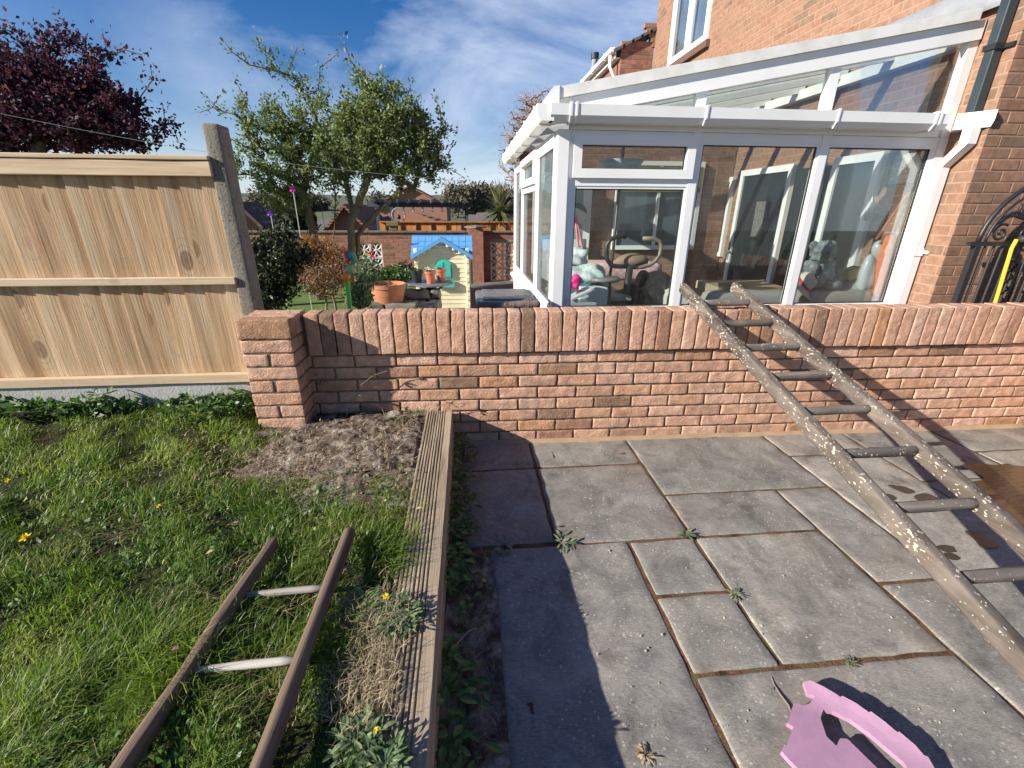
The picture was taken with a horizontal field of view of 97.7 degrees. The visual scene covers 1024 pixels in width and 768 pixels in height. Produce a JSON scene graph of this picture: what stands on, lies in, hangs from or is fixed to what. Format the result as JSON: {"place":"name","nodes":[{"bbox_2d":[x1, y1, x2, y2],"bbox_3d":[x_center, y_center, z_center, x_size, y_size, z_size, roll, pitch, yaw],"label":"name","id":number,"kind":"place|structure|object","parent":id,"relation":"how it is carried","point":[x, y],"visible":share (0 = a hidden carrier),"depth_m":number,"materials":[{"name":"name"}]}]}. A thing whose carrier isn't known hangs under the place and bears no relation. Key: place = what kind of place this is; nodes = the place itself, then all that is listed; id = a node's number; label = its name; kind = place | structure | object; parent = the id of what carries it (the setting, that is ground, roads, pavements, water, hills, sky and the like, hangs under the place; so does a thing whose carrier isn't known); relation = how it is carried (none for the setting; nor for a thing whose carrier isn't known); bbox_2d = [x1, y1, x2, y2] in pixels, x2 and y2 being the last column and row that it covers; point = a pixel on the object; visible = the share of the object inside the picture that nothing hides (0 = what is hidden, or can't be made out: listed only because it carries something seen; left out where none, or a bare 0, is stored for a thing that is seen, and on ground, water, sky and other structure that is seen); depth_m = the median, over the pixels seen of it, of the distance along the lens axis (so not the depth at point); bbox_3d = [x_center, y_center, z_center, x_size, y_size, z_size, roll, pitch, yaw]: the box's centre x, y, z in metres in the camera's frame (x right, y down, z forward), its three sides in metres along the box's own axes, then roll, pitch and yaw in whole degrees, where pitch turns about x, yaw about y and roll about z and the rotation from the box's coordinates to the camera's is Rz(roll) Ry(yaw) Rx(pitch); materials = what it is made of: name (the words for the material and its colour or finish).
{"place":"outdoors","nodes":[
{"label":"outdoors","id":0,"kind":"place"},
{"bbox_2d":[0,401,432,767],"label":"lawn","id":1,"kind":"structure","parent":0,"point":[291,739],"depth_m":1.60,"materials":[{"name":"green plant"}]},
{"bbox_2d":[5,406,43,424],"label":"leafy weed","id":2,"kind":"object","parent":1,"relation":"on","point":[23,415],"visible":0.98,"depth_m":2.41,"materials":[{"name":"green plant"}]},
{"bbox_2d":[0,382,252,410],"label":"gravel board","id":3,"kind":"object","parent":1,"relation":"on","point":[158,393],"visible":0.19,"depth_m":2.58,"materials":[{"name":"concrete"}]},
{"bbox_2d":[0,152,249,388],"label":"timber fence","id":4,"kind":"object","parent":3,"relation":"on","point":[116,270],"visible":0.96,"depth_m":2.37,"materials":[{"name":"beige wood"}]},
{"bbox_2d":[0,390,255,422],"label":"creeper","id":5,"kind":"object","parent":1,"relation":"on","point":[88,406],"visible":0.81,"depth_m":2.53,"materials":[{"name":"green plant"}]},
{"bbox_2d":[0,405,413,767],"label":"clover","id":6,"kind":"object","parent":1,"relation":"on","point":[157,759],"visible":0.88,"depth_m":1.50,"materials":[{"name":"green plant"}]},
{"bbox_2d":[200,396,233,420],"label":"leafy weed","id":7,"kind":"object","parent":1,"relation":"on","point":[215,408],"visible":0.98,"depth_m":2.48,"materials":[{"name":"green plant"}]},
{"bbox_2d":[109,527,354,767],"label":"old ladder","id":8,"kind":"object","parent":1,"relation":"on","point":[137,744],"visible":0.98,"depth_m":1.14,"materials":[{"name":"brown wood"}]},
{"bbox_2d":[201,123,264,315],"bbox_3d":[-1.467,-0.446,2.527,0.087,1.783,0.122,-2,21,-5],"label":"fence post","id":9,"kind":"object","parent":1,"relation":"on","point":[219,148],"visible":0.48,"depth_m":2.32,"materials":[{"name":"concrete"}]},
{"bbox_2d":[234,309,316,426],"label":"brick pier","id":10,"kind":"structure","parent":1,"relation":"on","point":[272,342],"depth_m":2.39,"materials":[{"name":"brown brick"}]},
{"bbox_2d":[219,410,440,514],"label":"soil","id":11,"kind":"structure","parent":1,"relation":"on","point":[350,432],"depth_m":2.17,"materials":[{"name":"brown soil"}]},
{"bbox_2d":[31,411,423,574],"bbox_3d":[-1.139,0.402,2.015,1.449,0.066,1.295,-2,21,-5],"label":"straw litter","id":12,"kind":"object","parent":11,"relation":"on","point":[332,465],"visible":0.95,"depth_m":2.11,"materials":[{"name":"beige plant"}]},
{"bbox_2d":[295,608,404,767],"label":"grass tuft","id":13,"kind":"object","parent":1,"relation":"on","point":[368,687],"visible":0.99,"depth_m":1.11,"materials":[{"name":"plant"}]},
{"bbox_2d":[295,559,419,705],"bbox_3d":[-0.433,0.673,1.288,0.328,0.056,0.472,-2,21,-5],"label":"grass tuft","id":14,"kind":"object","parent":1,"relation":"on","point":[370,627],"visible":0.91,"depth_m":1.27,"materials":[{"name":"plant"}]},
{"bbox_2d":[333,584,383,623],"bbox_3d":[-0.459,0.663,1.356,0.138,0.045,0.149,19,28,39],"label":"leafy weed","id":15,"kind":"object","parent":1,"relation":"on","point":[364,600],"visible":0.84,"depth_m":1.35,"materials":[{"name":"green plant"}]},
{"bbox_2d":[322,701,395,767],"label":"leafy weed","id":16,"kind":"object","parent":1,"relation":"on","point":[346,744],"visible":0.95,"depth_m":1.00,"materials":[{"name":"green plant"}]},
{"bbox_2d":[314,477,429,575],"bbox_3d":[-0.532,0.504,1.723,0.471,0.053,0.616,-2,21,-5],"label":"grass tuft","id":17,"kind":"object","parent":1,"relation":"on","point":[386,513],"visible":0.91,"depth_m":1.72,"materials":[{"name":"plant"}]},
{"bbox_2d":[243,202,277,229],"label":"shed","id":18,"kind":"structure","parent":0,"point":[253,217],"depth_m":15.35,"materials":[{"name":"grey"}]},
{"bbox_2d":[0,0,658,195],"label":"sky","id":19,"kind":"structure","parent":0,"point":[477,56],"materials":[{"name":"blue"}]},
{"bbox_2d":[270,283,415,311],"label":"garden lawn","id":20,"kind":"structure","parent":0,"point":[302,302],"depth_m":8.34,"materials":[{"name":"green plant"}]},
{"bbox_2d":[0,5,186,153],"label":"plum tree","id":21,"kind":"object","parent":20,"relation":"on","point":[46,87],"visible":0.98,"depth_m":5.73,"materials":[{"name":"purple plant"}]},
{"bbox_2d":[191,26,346,299],"bbox_3d":[-3.960,-3.584,7.808,2.385,4.243,1.484,-2,21,-5],"label":"garden tree","id":22,"kind":"object","parent":20,"relation":"on","point":[283,148],"visible":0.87,"depth_m":7.43,"materials":[{"name":"green plant"}]},
{"bbox_2d":[250,221,326,309],"bbox_3d":[-2.128,-0.719,4.188,0.575,1.537,0.908,19,28,39],"label":"evergreen shrub","id":23,"kind":"object","parent":20,"relation":"on","point":[277,254],"visible":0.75,"depth_m":3.96,"materials":[{"name":"green plant"}]},
{"bbox_2d":[298,254,345,309],"bbox_3d":[-1.679,-0.558,4.146,0.466,1.272,0.334,-9,23,-22],"label":"shrub","id":24,"kind":"object","parent":20,"relation":"on","point":[317,281],"visible":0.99,"depth_m":3.98,"materials":[{"name":"brown plant"}]},
{"bbox_2d":[291,230,354,309],"bbox_3d":[-2.274,-1.111,5.379,0.904,1.401,0.561,5,22,12],"label":"copper shrub","id":25,"kind":"object","parent":20,"relation":"on","point":[326,251],"visible":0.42,"depth_m":5.18,"materials":[{"name":"brown plant"}]},
{"bbox_2d":[342,252,384,308],"bbox_3d":[-1.525,-0.753,4.735,0.356,1.208,0.707,-2,21,-5],"label":"green shrub","id":26,"kind":"object","parent":20,"relation":"on","point":[365,278],"visible":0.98,"depth_m":4.49,"materials":[{"name":"green plant"}]},
{"bbox_2d":[295,31,468,304],"bbox_3d":[-2.093,-3.347,7.441,2.742,4.094,1.554,-2,21,-5],"label":"garden tree","id":27,"kind":"object","parent":20,"relation":"on","point":[372,125],"visible":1,"depth_m":7.07,"materials":[{"name":"green plant"}]},
{"bbox_2d":[317,222,380,270],"bbox_3d":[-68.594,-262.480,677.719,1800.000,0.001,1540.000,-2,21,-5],"label":"ground","id":28,"kind":"structure","parent":0,"point":[321,227],"depth_m":18.67,"materials":[{"name":"green plant"}]},
{"bbox_2d":[272,190,321,229],"bbox_3d":[-5.477,-3.722,11.439,1.057,2.512,1.059,17,27,36],"label":"conifer","id":29,"kind":"object","parent":28,"relation":"on","point":[284,219],"visible":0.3,"depth_m":11.02,"materials":[{"name":"green plant"}]},
{"bbox_2d":[324,204,382,255],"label":"brown cottage","id":30,"kind":"structure","parent":28,"relation":"on","point":[363,216],"depth_m":18.37,"materials":[{"name":"tile"}]},
{"bbox_2d":[380,212,445,220],"bbox_3d":[-5.334,-7.982,23.300,4.487,1.834,6.700,-2,21,-5],"label":"bungalow","id":31,"kind":"object","parent":28,"relation":"on","point":[412,216],"visible":0.2,"depth_m":21.86,"materials":[{"name":"tile"}]},
{"bbox_2d":[367,199,471,267],"bbox_3d":[-2.690,-4.615,13.992,2.865,2.147,3.200,-2,21,-5],"label":"pergola","id":32,"kind":"object","parent":28,"relation":"on","point":[375,203],"visible":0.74,"depth_m":12.48,"materials":[{"name":"grey"}]},
{"bbox_2d":[379,221,513,279],"bbox_3d":[-1.140,-3.412,11.702,4.398,1.585,0.090,-2,21,-5],"label":"orange fence","id":33,"kind":"object","parent":28,"relation":"on","point":[439,225],"visible":0.23,"depth_m":11.44,"materials":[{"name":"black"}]},
{"bbox_2d":[476,176,513,230],"bbox_3d":[-0.366,-4.099,11.952,1.539,2.692,1.549,-2,21,-5],"label":"cordyline","id":34,"kind":"object","parent":28,"relation":"on","point":[499,201],"visible":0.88,"depth_m":11.58,"materials":[{"name":"green plant"}]},
{"bbox_2d":[494,85,551,196],"bbox_3d":[0.621,-7.221,15.559,2.618,5.451,1.720,-2,21,-5],"label":"birch tree","id":35,"kind":"object","parent":28,"relation":"on","point":[530,105],"visible":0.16,"depth_m":14.91,"materials":[{"name":"brown plant"}]},
{"bbox_2d":[342,248,357,308],"bbox_3d":[-1.018,-0.183,3.007,0.085,1.406,0.089,18,28,38],"label":"garden windmill","id":36,"kind":"object","parent":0,"point":[349,257],"visible":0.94,"depth_m":2.79,"materials":[{"name":"green plastic"}]},
{"bbox_2d":[241,193,513,221],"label":"hill","id":37,"kind":"structure","parent":0,"point":[327,215],"depth_m":102.89,"materials":[{"name":"green plant"}]},
{"bbox_2d":[310,188,332,210],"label":"hill tree","id":38,"kind":"object","parent":37,"relation":"on","point":[319,199],"visible":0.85,"depth_m":94.32,"materials":[{"name":"green plant"}]},
{"bbox_2d":[435,178,474,218],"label":"hill tree","id":39,"kind":"object","parent":37,"relation":"on","point":[462,194],"visible":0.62,"depth_m":81.60,"materials":[{"name":"green plant"}]},
{"bbox_2d":[464,179,493,214],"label":"hill tree","id":40,"kind":"object","parent":37,"relation":"on","point":[482,202],"visible":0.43,"depth_m":85.60,"materials":[{"name":"green plant"}]},
{"bbox_2d":[374,186,452,220],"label":"gable house","id":41,"kind":"structure","parent":0,"point":[445,214],"depth_m":36.69,"materials":[{"name":"brick"}]},
{"bbox_2d":[470,281,513,309],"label":"garden path","id":42,"kind":"structure","parent":0,"point":[474,287],"depth_m":10.09,"materials":[{"name":"grey concrete"}]},
{"bbox_2d":[248,225,513,282],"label":"boundary wall","id":43,"kind":"structure","parent":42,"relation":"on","point":[395,246],"depth_m":10.38,"materials":[{"name":"brown brick"}]},
{"bbox_2d":[365,287,441,310],"bbox_3d":[-1.299,-0.810,5.545,0.877,0.728,0.785,-2,21,-5],"label":"stone planter","id":44,"kind":"object","parent":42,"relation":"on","point":[417,298],"visible":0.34,"depth_m":5.29,"materials":[{"name":"stone"}]},
{"bbox_2d":[370,281,405,304],"bbox_3d":[-1.448,-1.066,5.238,0.419,0.222,0.419,-2,21,-5],"label":"terracotta planter","id":45,"kind":"object","parent":44,"relation":"on","point":[386,292],"visible":0.83,"depth_m":5.11,"materials":[{"name":"ceramic"}]},
{"bbox_2d":[360,264,411,288],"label":"green shrub","id":46,"kind":"object","parent":45,"relation":"in","point":[395,273],"visible":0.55,"depth_m":6.26,"materials":[{"name":"green plant"}]},
{"bbox_2d":[406,279,452,297],"bbox_3d":[-1.042,-0.923,5.788,0.590,0.780,0.590,-2,21,-5],"label":"bistro table","id":47,"kind":"object","parent":42,"relation":"on","point":[424,284],"visible":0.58,"depth_m":5.53,"materials":[{"name":"grey stone"}]},
{"bbox_2d":[410,235,472,310],"bbox_3d":[-1.178,-1.941,7.765,1.005,1.224,1.070,-2,21,-5],"label":"playhouse","id":48,"kind":"object","parent":42,"relation":"on","point":[452,254],"visible":0.81,"depth_m":7.37,"materials":[{"name":"beige plastic"}]},
{"bbox_2d":[475,289,540,309],"bbox_3d":[-0.048,-0.185,3.513,0.450,1.052,0.522,-2,21,-5],"label":"storage box","id":49,"kind":"object","parent":42,"relation":"on","point":[505,298],"visible":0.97,"depth_m":3.14,"materials":[{"name":"grey plastic"}]},
{"bbox_2d":[502,7,997,308],"bbox_3d":[1.653,-1.684,4.772,3.287,2.927,3.340,-2,21,-5],"label":"conservatory","id":50,"kind":"object","parent":42,"relation":"on","point":[693,108],"visible":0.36,"depth_m":3.25,"materials":[{"name":"white plastic"}]},
{"bbox_2d":[520,150,535,188],"bbox_3d":[0.166,-2.168,4.572,0.050,0.270,1.116,-2,21,-5],"label":"opening window","id":51,"kind":"structure","parent":50,"relation":"in","point":[524,183],"depth_m":4.42,"materials":[{"name":"white plastic"}]},
{"bbox_2d":[570,286,595,305],"bbox_3d":[0.591,-0.673,3.981,0.260,0.371,0.200,-2,21,-5],"label":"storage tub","id":52,"kind":"object","parent":50,"relation":"on","point":[575,300],"visible":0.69,"depth_m":3.88,"materials":[{"name":"grey plastic"}]},
{"bbox_2d":[545,287,631,304],"bbox_3d":[0.731,-0.566,4.544,0.720,0.740,0.600,-2,21,-5],"label":"folding table","id":53,"kind":"object","parent":50,"relation":"on","point":[622,297],"visible":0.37,"depth_m":4.21,"materials":[{"name":"grey"}]},
{"bbox_2d":[578,283,607,304],"bbox_3d":[0.729,-0.749,4.202,0.260,0.360,0.240,-2,21,-5],"label":"white crate","id":54,"kind":"object","parent":53,"relation":"on","point":[598,294],"visible":0.32,"depth_m":4.05,"materials":[{"name":"grey plastic"}]},
{"bbox_2d":[572,263,605,283],"bbox_3d":[0.682,-1.018,4.186,0.469,0.212,0.396,-2,21,-5],"label":"carrier bag","id":55,"kind":"object","parent":54,"relation":"on","point":[588,272],"visible":0.41,"depth_m":4.09,"materials":[{"name":"white plastic"}]},
{"bbox_2d":[572,247,587,265],"bbox_3d":[0.608,-1.216,4.328,0.272,0.213,0.256,-2,21,-5],"label":"carrier bag","id":56,"kind":"object","parent":55,"relation":"on","point":[580,255],"visible":0.46,"depth_m":4.25,"materials":[{"name":"grey plastic"}]},
{"bbox_2d":[591,275,620,304],"bbox_3d":[0.836,-0.543,4.240,0.300,0.921,0.300,-2,21,-5],"label":"round stool","id":57,"kind":"object","parent":50,"relation":"on","point":[609,279],"visible":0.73,"depth_m":4.00,"materials":[{"name":"grey"}]},
{"bbox_2d":[608,147,624,288],"bbox_3d":[0.980,-1.292,4.447,0.112,2.168,0.032,-2,21,-5],"label":"black pole","id":58,"kind":"object","parent":50,"relation":"on","point":[616,218],"visible":0.33,"depth_m":4.33,"materials":[{"name":"black metal"}]},
{"bbox_2d":[599,158,643,167],"bbox_3d":[1.039,-2.239,4.191,0.420,0.501,0.420,-2,21,-5],"label":"ceiling lamp","id":59,"kind":"object","parent":50,"relation":"hanging from","point":[622,163],"visible":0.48,"depth_m":4.11,"materials":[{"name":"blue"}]},
{"bbox_2d":[587,259,661,279],"bbox_3d":[1.139,-1.326,5.205,1.120,0.224,0.421,-2,21,-5],"label":"pink blanket","id":60,"kind":"object","parent":50,"relation":"in","point":[657,266],"visible":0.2,"depth_m":5.04,"materials":[{"name":"pink fabric"}]},
{"bbox_2d":[519,146,736,298],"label":"utility wall","id":61,"kind":"structure","parent":50,"relation":"on","point":[653,213],"depth_m":6.20,"materials":[{"name":"brick"}]},
{"bbox_2d":[531,172,591,298],"bbox_3d":[0.677,-1.876,6.226,0.800,1.940,0.121,-2,21,-5],"label":"door","id":62,"kind":"structure","parent":61,"relation":"in","point":[584,197],"depth_m":6.12,"materials":[{"name":"white plastic"}]},
{"bbox_2d":[611,161,705,249],"bbox_3d":[2.001,-2.444,6.170,1.200,1.130,0.062,-2,21,-5],"label":"window","id":63,"kind":"structure","parent":61,"relation":"in","point":[655,213],"depth_m":6.21,"materials":[{"name":"white plastic"}]},
{"bbox_2d":[604,234,662,292],"bbox_3d":[1.125,-0.811,4.434,0.698,1.284,0.500,-2,21,-5],"label":"exercise machine","id":64,"kind":"object","parent":50,"relation":"on","point":[628,279],"visible":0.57,"depth_m":4.28,"materials":[{"name":"black metal"}]},
{"bbox_2d":[572,134,697,178],"bbox_3d":[0.887,-1.645,3.251,0.903,0.278,0.050,-2,21,-5],"label":"opening window","id":65,"kind":"structure","parent":50,"relation":"in","point":[690,142],"depth_m":3.23,"materials":[{"name":"white plastic"}]},
{"bbox_2d":[607,270,670,304],"bbox_3d":[1.313,-0.638,4.520,0.933,0.991,0.631,-2,21,-5],"label":"bin bag","id":66,"kind":"object","parent":50,"relation":"on","point":[648,288],"visible":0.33,"depth_m":4.27,"materials":[{"name":"black plastic"}]},
{"bbox_2d":[615,253,648,265],"bbox_3d":[1.235,-1.272,4.636,0.348,0.157,0.244,-2,21,-5],"label":"brown bag","id":67,"kind":"object","parent":66,"relation":"on","point":[629,259],"visible":0.66,"depth_m":4.55,"materials":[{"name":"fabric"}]},
{"bbox_2d":[749,199,768,238],"bbox_3d":[3.040,-2.034,5.519,0.020,0.450,0.240,-2,21,-5],"label":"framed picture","id":68,"kind":"object","parent":50,"relation":"attached to","point":[758,217],"visible":1,"depth_m":5.51,"materials":[{"name":"grey paper"}]},
{"bbox_2d":[663,288,872,303],"bbox_3d":[2.323,-0.547,4.360,1.764,0.842,0.780,-2,21,-5],"label":"sofa","id":69,"kind":"object","parent":50,"relation":"on","point":[825,295],"visible":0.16,"depth_m":3.93,"materials":[{"name":"fabric"}]},
{"bbox_2d":[695,280,781,290],"bbox_3d":[2.073,-0.920,4.112,0.642,0.141,0.462,-2,21,-5],"label":"cardboard box","id":70,"kind":"object","parent":69,"relation":"on","point":[705,285],"visible":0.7,"depth_m":3.98,"materials":[{"name":"brown cardboard"}]},
{"bbox_2d":[798,272,817,300],"bbox_3d":[2.543,-0.872,3.951,0.280,0.243,0.288,-2,21,-5],"label":"sun hat","id":71,"kind":"object","parent":69,"relation":"on","point":[808,281],"visible":0.71,"depth_m":3.86,"materials":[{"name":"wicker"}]},
{"bbox_2d":[801,240,842,289],"bbox_3d":[2.744,-1.045,3.986,0.339,0.457,0.305,-2,21,-5],"label":"teddy bear","id":72,"kind":"object","parent":69,"relation":"on","point":[820,263],"visible":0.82,"depth_m":3.90,"materials":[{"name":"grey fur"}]},
{"bbox_2d":[841,279,871,291],"bbox_3d":[3.198,-0.861,4.149,0.417,0.271,0.297,-2,21,-5],"label":"grey cushion","id":73,"kind":"object","parent":69,"relation":"on","point":[851,284],"visible":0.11,"depth_m":4.05,"materials":[{"name":"fabric"}]},
{"bbox_2d":[839,265,859,280],"bbox_3d":[3.076,-1.005,4.057,0.156,0.124,0.124,-2,21,-5],"label":"carton","id":74,"kind":"object","parent":73,"relation":"on","point":[850,273],"visible":0.87,"depth_m":4.02,"materials":[{"name":"beige cardboard"}]},
{"bbox_2d":[856,240,880,289],"bbox_3d":[3.163,-1.022,3.977,0.152,0.489,0.134,-2,21,-5],"label":"plastic bag","id":75,"kind":"object","parent":73,"relation":"on","point":[865,279],"visible":0.83,"depth_m":3.94,"materials":[{"name":"grey plastic"}]},
{"bbox_2d":[872,234,895,300],"bbox_3d":[3.258,-1.009,3.947,0.139,0.587,0.114,-2,21,-5],"label":"folded parasol","id":76,"kind":"object","parent":73,"relation":"on","point":[883,260],"visible":0.75,"depth_m":3.90,"materials":[{"name":"orange fabric"}]},
{"bbox_2d":[643,0,1023,303],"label":"brick house","id":77,"kind":"structure","parent":42,"relation":"on","point":[984,179],"depth_m":3.71,"materials":[{"name":"brown brick"}]},
{"bbox_2d":[579,27,656,82],"bbox_3d":[1.959,-7.016,12.572,0.958,3.060,8.070,-2,21,-5],"label":"house extension","id":78,"kind":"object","parent":77,"relation":"attached to","point":[632,55],"visible":0.16,"depth_m":8.67,"materials":[{"name":"brown brick"}]},
{"bbox_2d":[667,0,712,65],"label":"window","id":79,"kind":"structure","parent":77,"relation":"in","point":[694,15],"depth_m":7.25,"materials":[{"name":"white plastic"}]},
{"bbox_2d":[717,177,736,256],"bbox_3d":[2.987,-2.492,6.693,0.050,1.050,0.900,-2,21,-5],"label":"window","id":80,"kind":"structure","parent":77,"relation":"attached to","point":[732,181],"depth_m":6.28,"materials":[{"name":"white plastic"}]},
{"bbox_2d":[723,163,797,283],"bbox_3d":[3.061,-1.710,5.775,0.109,1.960,1.024,-2,21,-5],"label":"patio door","id":81,"kind":"structure","parent":77,"relation":"attached to","point":[747,258],"depth_m":5.59,"materials":[{"name":"white plastic"}]},
{"bbox_2d":[773,151,889,289],"bbox_3d":[3.166,-1.306,4.741,0.109,1.960,1.106,-2,21,-5],"label":"patio door","id":82,"kind":"structure","parent":77,"relation":"attached to","point":[849,185],"depth_m":4.36,"materials":[{"name":"white plastic"}]},
{"bbox_2d":[852,174,881,261],"bbox_3d":[3.229,-1.488,4.045,0.060,0.752,0.110,-2,21,-5],"label":"cable box","id":83,"kind":"object","parent":77,"relation":"attached to","point":[870,216],"visible":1,"depth_m":4.01,"materials":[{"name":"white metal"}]},
{"bbox_2d":[884,150,926,186],"bbox_3d":[3.278,-1.797,3.729,0.020,0.270,0.299,-2,21,-5],"label":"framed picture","id":84,"kind":"object","parent":77,"relation":"attached to","point":[905,167],"visible":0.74,"depth_m":3.73},
{"bbox_2d":[885,0,1000,25],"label":"roof flashing","id":85,"kind":"object","parent":77,"relation":"attached to","point":[943,7],"visible":0.1,"depth_m":3.36,"materials":[{"name":"white plastic"}]},
{"bbox_2d":[965,0,1018,112],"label":"drainpipe","id":86,"kind":"object","parent":77,"relation":"attached to","point":[994,47],"visible":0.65,"depth_m":3.06,"materials":[{"name":"grey plastic"}]},
{"bbox_2d":[950,187,1023,302],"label":"iron gate","id":87,"kind":"structure","parent":42,"relation":"on","point":[968,267],"depth_m":3.35,"materials":[{"name":"black metal"}]},
{"bbox_2d":[993,235,1023,302],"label":"yellow pole","id":88,"kind":"object","parent":42,"relation":"on","point":[1019,239],"visible":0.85,"depth_m":3.32,"materials":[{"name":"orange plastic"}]},
{"bbox_2d":[437,428,1023,767],"bbox_3d":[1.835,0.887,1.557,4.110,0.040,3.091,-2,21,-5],"label":"patio paving","id":89,"kind":"structure","parent":0,"point":[563,677],"depth_m":1.67,"materials":[{"name":"stone"}]},
{"bbox_2d":[361,410,453,767],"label":"timber edging","id":90,"kind":"object","parent":89,"relation":"on","point":[418,695],"visible":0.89,"depth_m":1.41,"materials":[{"name":"brown wood"}]},
{"bbox_2d":[357,721,416,767],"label":"leafy weed","id":91,"kind":"object","parent":90,"relation":"on","point":[402,757],"visible":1,"depth_m":0.97,"materials":[{"name":"green plant"}]},
{"bbox_2d":[367,588,429,642],"bbox_3d":[-0.336,0.680,1.318,0.186,0.040,0.183,-2,21,-5],"label":"leafy weed","id":92,"kind":"object","parent":90,"relation":"on","point":[406,612],"visible":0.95,"depth_m":1.31,"materials":[{"name":"green plant"}]},
{"bbox_2d":[438,444,510,767],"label":"soil strip","id":93,"kind":"object","parent":89,"relation":"on","point":[502,759],"visible":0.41,"depth_m":1.47,"materials":[{"name":"brown soil"}]},
{"bbox_2d":[435,432,511,767],"bbox_3d":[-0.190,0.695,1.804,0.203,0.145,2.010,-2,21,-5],"label":"weeds","id":94,"kind":"object","parent":93,"relation":"on","point":[451,748],"visible":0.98,"depth_m":1.38,"materials":[{"name":"green plant"}]},
{"bbox_2d":[544,529,577,553],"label":"leafy weed","id":95,"kind":"object","parent":89,"relation":"on","point":[565,539],"visible":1,"depth_m":1.97,"materials":[{"name":"green plant"}]},
{"bbox_2d":[300,302,1023,444],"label":"garden wall","id":96,"kind":"structure","parent":89,"relation":"on","point":[504,376],"depth_m":2.72,"materials":[{"name":"brick"}]},
{"bbox_2d":[679,282,1023,681],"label":"wooden ladder","id":97,"kind":"object","parent":89,"relation":"on","point":[998,631],"visible":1,"depth_m":1.57,"materials":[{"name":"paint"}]},
{"bbox_2d":[780,680,933,767],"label":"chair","id":98,"kind":"object","parent":89,"relation":"on","point":[810,744],"visible":1,"depth_m":1.21,"materials":[{"name":"pink plastic"}]},
{"bbox_2d":[965,531,998,547],"bbox_3d":[2.095,0.695,2.006,0.095,0.002,0.113,-2,21,-5],"label":"wet patch","id":99,"kind":"object","parent":89,"relation":"on","point":[982,540],"visible":1,"depth_m":2.00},
{"bbox_2d":[961,463,1023,524],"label":"puddle","id":100,"kind":"object","parent":89,"relation":"on","point":[1002,485],"visible":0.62,"depth_m":2.40,"materials":[{"name":"liquid"}]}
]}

